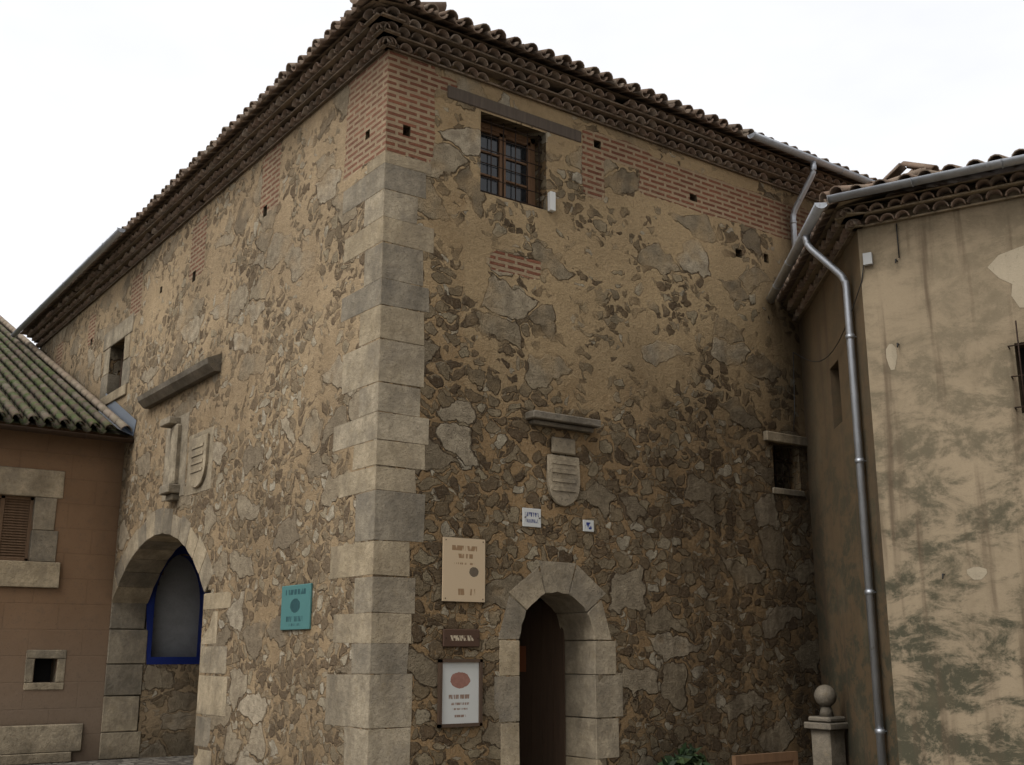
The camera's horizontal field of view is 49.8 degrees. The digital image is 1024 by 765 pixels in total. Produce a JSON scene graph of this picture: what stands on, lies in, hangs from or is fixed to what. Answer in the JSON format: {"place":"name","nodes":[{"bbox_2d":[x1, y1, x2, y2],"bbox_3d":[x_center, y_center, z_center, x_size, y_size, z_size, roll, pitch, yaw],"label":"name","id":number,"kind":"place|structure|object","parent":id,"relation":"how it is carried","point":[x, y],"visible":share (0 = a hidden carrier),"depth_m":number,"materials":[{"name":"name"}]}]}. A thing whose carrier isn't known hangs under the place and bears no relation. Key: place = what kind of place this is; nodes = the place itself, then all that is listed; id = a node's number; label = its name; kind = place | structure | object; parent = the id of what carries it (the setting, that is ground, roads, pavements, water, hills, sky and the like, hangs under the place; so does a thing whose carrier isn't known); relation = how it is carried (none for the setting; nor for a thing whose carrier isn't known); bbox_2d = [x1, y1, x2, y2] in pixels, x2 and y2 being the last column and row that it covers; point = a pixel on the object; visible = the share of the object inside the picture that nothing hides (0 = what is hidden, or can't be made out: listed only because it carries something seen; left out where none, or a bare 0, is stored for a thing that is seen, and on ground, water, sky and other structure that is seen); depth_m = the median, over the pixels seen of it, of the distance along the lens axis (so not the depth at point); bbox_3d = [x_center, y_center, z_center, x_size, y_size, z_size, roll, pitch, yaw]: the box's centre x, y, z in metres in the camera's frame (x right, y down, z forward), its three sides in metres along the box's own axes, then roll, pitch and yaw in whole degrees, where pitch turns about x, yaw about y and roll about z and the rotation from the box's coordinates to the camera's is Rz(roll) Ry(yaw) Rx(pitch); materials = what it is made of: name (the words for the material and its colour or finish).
{"place":"outdoors","nodes":[
{"label":"outdoors","id":0,"kind":"place"},
{"bbox_2d":[0,416,125,761],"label":"building wall","id":1,"kind":"structure","parent":0,"point":[71,614],"depth_m":18.54,"materials":[{"name":"brown paint"}]},
{"bbox_2d":[0,466,82,764],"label":"building stones","id":2,"kind":"object","parent":1,"relation":"attached to","point":[36,744],"visible":0.98,"depth_m":18.17,"materials":[{"name":"beige stone"}]},
{"bbox_2d":[28,729,193,764],"bbox_3d":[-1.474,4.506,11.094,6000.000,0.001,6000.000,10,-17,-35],"label":"ground","id":3,"kind":"structure","parent":0,"point":[179,760],"depth_m":18.10,"materials":[{"name":"grey stone"}]},
{"bbox_2d":[28,497,56,682],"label":"building reveals","id":4,"kind":"object","parent":3,"relation":"on","point":[43,670],"visible":0.69,"depth_m":18.37,"materials":[{"name":"black"}]},
{"bbox_2d":[0,495,33,560],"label":"shutter","id":5,"kind":"object","parent":4,"relation":"attached to","point":[15,519],"visible":1,"depth_m":18.32,"materials":[{"name":"brown wood"}]},
{"bbox_2d":[0,323,130,435],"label":"roof","id":6,"kind":"structure","parent":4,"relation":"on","point":[33,386],"depth_m":20.28,"materials":[{"name":"tile"}]},
{"bbox_2d":[0,424,133,443],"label":"gutter","id":7,"kind":"object","parent":6,"relation":"attached to","point":[64,433],"visible":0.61,"depth_m":18.49,"materials":[{"name":"brown"}]},
{"bbox_2d":[0,315,135,435],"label":"roof verge","id":8,"kind":"structure","parent":6,"relation":"attached to","point":[116,414],"depth_m":21.16,"materials":[{"name":"tile"}]},
{"bbox_2d":[98,603,147,759],"bbox_3d":[-6.662,5.037,18.909,0.687,2.666,0.318,10,-17,-35],"label":"gate jamb","id":9,"kind":"object","parent":3,"relation":"on","point":[120,736],"visible":0.78,"depth_m":18.75,"materials":[{"name":"beige stone"}]},
{"bbox_2d":[146,546,207,663],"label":"window","id":10,"kind":"structure","parent":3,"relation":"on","point":[175,612],"depth_m":19.77,"materials":[{"name":"glass"}]},
{"bbox_2d":[322,151,433,764],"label":"corner quoins","id":11,"kind":"object","parent":3,"relation":"on","point":[385,701],"visible":0.96,"depth_m":12.20,"materials":[{"name":"beige stone"}]},
{"bbox_2d":[90,111,800,728],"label":"tower reveals","id":12,"kind":"object","parent":3,"relation":"on","point":[780,453],"visible":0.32,"depth_m":16.11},
{"bbox_2d":[99,313,133,405],"bbox_3d":[-7.326,-0.351,20.796,0.348,1.534,1.835,10,-17,-35],"label":"window frame","id":13,"kind":"object","parent":12,"relation":"attached to","point":[112,389],"visible":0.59,"depth_m":20.75,"materials":[{"name":"beige stone"}]},
{"bbox_2d":[119,348,123,386],"bbox_3d":[-7.221,-0.258,20.834,0.060,0.970,0.920,10,-17,-35],"label":"wooden window","id":14,"kind":"structure","parent":12,"relation":"attached to","point":[122,360],"depth_m":21.18,"materials":[{"name":"brown wood"}]},
{"bbox_2d":[112,508,230,764],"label":"gate arch stones","id":15,"kind":"object","parent":12,"relation":"attached to","point":[156,542],"visible":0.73,"depth_m":16.41,"materials":[{"name":"beige stone"}]},
{"bbox_2d":[159,412,189,501],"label":"stone column","id":16,"kind":"structure","parent":12,"relation":"attached to","point":[171,489],"depth_m":17.07,"materials":[{"name":"stone"}]},
{"bbox_2d":[137,353,221,408],"bbox_3d":[-5.296,-0.006,17.415,0.220,0.280,3.200,10,-17,-35],"label":"ledge","id":17,"kind":"object","parent":12,"relation":"attached to","point":[198,372],"visible":1,"depth_m":17.08,"materials":[{"name":"stone"}]},
{"bbox_2d":[185,426,214,495],"bbox_3d":[-4.613,1.180,16.387,0.165,0.933,1.023,10,-17,-35],"label":"shield","id":18,"kind":"object","parent":12,"relation":"attached to","point":[199,466],"visible":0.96,"depth_m":16.24,"materials":[{"name":"stone"}]},
{"bbox_2d":[280,583,312,629],"bbox_3d":[-2.550,2.655,13.044,0.030,0.520,0.780,10,-17,-35],"label":"sign","id":19,"kind":"object","parent":12,"relation":"attached to","point":[296,607],"visible":1,"depth_m":13.00,"materials":[{"name":"teal metal"}]},
{"bbox_2d":[437,659,482,727],"bbox_3d":[-0.563,3.378,12.022,0.560,0.710,0.045,10,-17,-35],"label":"poster","id":20,"kind":"object","parent":12,"relation":"attached to","point":[460,694],"visible":1,"depth_m":12.02,"materials":[{"name":"white paper"}]},
{"bbox_2d":[442,629,479,646],"bbox_3d":[-0.559,2.818,12.171,0.480,0.190,0.030,10,-17,-35],"label":"sign","id":21,"kind":"object","parent":12,"relation":"attached to","point":[462,637],"visible":1,"depth_m":12.15,"materials":[{"name":"brown metal"}]},
{"bbox_2d":[442,537,484,601],"bbox_3d":[-0.538,2.095,12.352,0.560,0.700,0.023,10,-17,-35],"label":"information sign","id":22,"kind":"object","parent":12,"relation":"attached to","point":[463,569],"visible":1,"depth_m":12.34,"materials":[{"name":"beige metal"}]},
{"bbox_2d":[480,122,534,206],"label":"window","id":23,"kind":"structure","parent":12,"relation":"attached to","point":[509,164],"depth_m":14.28,"materials":[{"name":"brown wood"}]},
{"bbox_2d":[480,119,541,207],"bbox_3d":[-0.029,-2.786,14.073,1.030,1.080,0.027,10,-17,-35],"label":"grille window","id":24,"kind":"structure","parent":12,"relation":"attached to","point":[515,172],"depth_m":14.10,"materials":[{"name":"black metal"}]},
{"bbox_2d":[522,508,540,527],"bbox_3d":[0.233,1.601,13.070,0.270,0.220,0.015,10,-17,-35],"label":"street sign","id":25,"kind":"object","parent":12,"relation":"attached to","point":[531,519],"visible":1,"depth_m":13.06,"materials":[{"name":"white ceramic"}]},
{"bbox_2d":[548,191,555,212],"bbox_3d":[0.510,-2.323,14.198,0.085,0.260,0.070,10,-17,-35],"label":"white box","id":26,"kind":"object","parent":12,"relation":"attached to","point":[551,201],"visible":1,"depth_m":14.17,"materials":[{"name":"white paint"}]},
{"bbox_2d":[546,436,579,505],"bbox_3d":[0.629,1.091,13.473,0.500,0.841,0.048,10,-17,-35],"label":"shield","id":27,"kind":"object","parent":12,"relation":"attached to","point":[563,478],"visible":1,"depth_m":13.45,"materials":[{"name":"stone"}]},
{"bbox_2d":[525,410,600,433],"bbox_3d":[0.582,0.506,13.626,1.061,0.155,0.374,10,-17,-35],"label":"stone ledge","id":28,"kind":"object","parent":12,"relation":"attached to","point":[561,421],"visible":0.73,"depth_m":13.48,"materials":[{"name":"stone"}]},
{"bbox_2d":[583,520,593,531],"bbox_3d":[0.937,1.761,13.557,0.170,0.140,0.015,10,-17,-35],"label":"number tile","id":29,"kind":"object","parent":12,"relation":"attached to","point":[588,525],"visible":1,"depth_m":13.55,"materials":[{"name":"white ceramic"}]},
{"bbox_2d":[773,446,793,488],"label":"window bars","id":30,"kind":"object","parent":12,"relation":"attached to","point":[782,475],"depth_m":16.11,"materials":[{"name":"black metal"}]},
{"bbox_2d":[763,431,807,496],"bbox_3d":[3.902,1.212,16.064,0.925,0.890,0.376,10,-17,-35],"label":"window lintel","id":31,"kind":"structure","parent":12,"relation":"attached to","point":[782,438],"depth_m":15.92,"materials":[{"name":"grey stone"}]},
{"bbox_2d":[798,231,898,764],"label":"wall","id":32,"kind":"structure","parent":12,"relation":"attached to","point":[845,664],"depth_m":13.93,"materials":[{"name":"paint"}]},
{"bbox_2d":[793,223,944,578],"bbox_3d":[4.154,0.580,14.131,0.527,4.073,4.120,1,-14,-6],"label":"electrical cable","id":33,"kind":"object","parent":32,"relation":"attached to","point":[867,258],"visible":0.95,"depth_m":12.88,"materials":[{"name":"grey"}]},
{"bbox_2d":[776,149,1023,322],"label":"eaves","id":34,"kind":"object","parent":12,"relation":"attached to","point":[838,224],"visible":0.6,"depth_m":12.95,"materials":[{"name":"tile"}]},
{"bbox_2d":[766,154,1023,764],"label":"gutters","id":35,"kind":"object","parent":34,"relation":"hanging from","point":[804,234],"visible":0.96,"depth_m":12.64,"materials":[{"name":"grey metal"}]},
{"bbox_2d":[494,561,622,764],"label":"door surround","id":36,"kind":"object","parent":3,"relation":"on","point":[592,738],"visible":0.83,"depth_m":13.22,"materials":[{"name":"beige stone"}]},
{"bbox_2d":[519,601,566,764],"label":"door leaf","id":37,"kind":"object","parent":36,"relation":"attached to","point":[542,728],"visible":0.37,"depth_m":13.82,"materials":[{"name":"brown wood"}]},
{"bbox_2d":[658,742,712,764],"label":"shrub","id":38,"kind":"object","parent":3,"relation":"on","point":[685,756],"visible":1,"depth_m":13.25,"materials":[{"name":"green plant"}]},
{"bbox_2d":[732,751,797,764],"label":"gate","id":39,"kind":"structure","parent":3,"relation":"on","point":[784,758],"depth_m":13.26,"materials":[{"name":"brown wood"}]},
{"bbox_2d":[804,685,847,764],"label":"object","id":40,"kind":"object","parent":3,"relation":"on","point":[826,726],"visible":1,"depth_m":13.89,"materials":[{"name":"stone"}]},
{"bbox_2d":[830,342,1023,428],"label":"reveals","id":41,"kind":"object","parent":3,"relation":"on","point":[836,395],"visible":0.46,"depth_m":14.50,"materials":[{"name":"paint"}]},
{"bbox_2d":[857,177,1023,764],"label":"wall","id":42,"kind":"structure","parent":3,"relation":"on","point":[943,309],"depth_m":11.94,"materials":[{"name":"paint"}]},
{"bbox_2d":[886,246,1023,579],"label":"plaster patches","id":43,"kind":"object","parent":42,"relation":"attached to","point":[1008,266],"visible":1,"depth_m":12.03,"materials":[{"name":"beige paint"}]},
{"bbox_2d":[1007,321,1023,409],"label":"grille","id":44,"kind":"object","parent":42,"relation":"attached to","point":[1017,344],"visible":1,"depth_m":11.71,"materials":[{"name":"metal"}]},
{"bbox_2d":[138,544,199,757],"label":"passage wall","id":45,"kind":"structure","parent":0,"point":[167,712],"depth_m":19.11,"materials":[{"name":"brown stone"}]},
{"bbox_2d":[40,50,387,764],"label":"tower wall","id":46,"kind":"structure","parent":0,"point":[269,514],"depth_m":14.47,"materials":[{"name":"beige stone"}]},
{"bbox_2d":[0,0,1023,348],"label":"sky","id":47,"kind":"structure","parent":0,"point":[103,103],"materials":[{"name":"white"}]},
{"bbox_2d":[367,44,821,764],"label":"tower wall","id":48,"kind":"structure","parent":0,"point":[621,292],"depth_m":14.20,"materials":[{"name":"brown stone"}]},
{"bbox_2d":[20,0,877,347],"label":"roof eaves","id":49,"kind":"object","parent":48,"relation":"attached to","point":[360,36],"visible":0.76,"depth_m":15.19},
{"bbox_2d":[11,131,874,337],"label":"tower gutters","id":50,"kind":"object","parent":49,"relation":"attached to","point":[814,161],"visible":0.84,"depth_m":17.16,"materials":[{"name":"grey metal"}]},
{"bbox_2d":[447,85,580,142],"bbox_3d":[0.000,-3.405,14.271,2.128,0.175,0.278,10,-17,-35],"label":"window lintel","id":51,"kind":"structure","parent":48,"relation":"attached to","point":[483,103],"depth_m":14.12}
]}

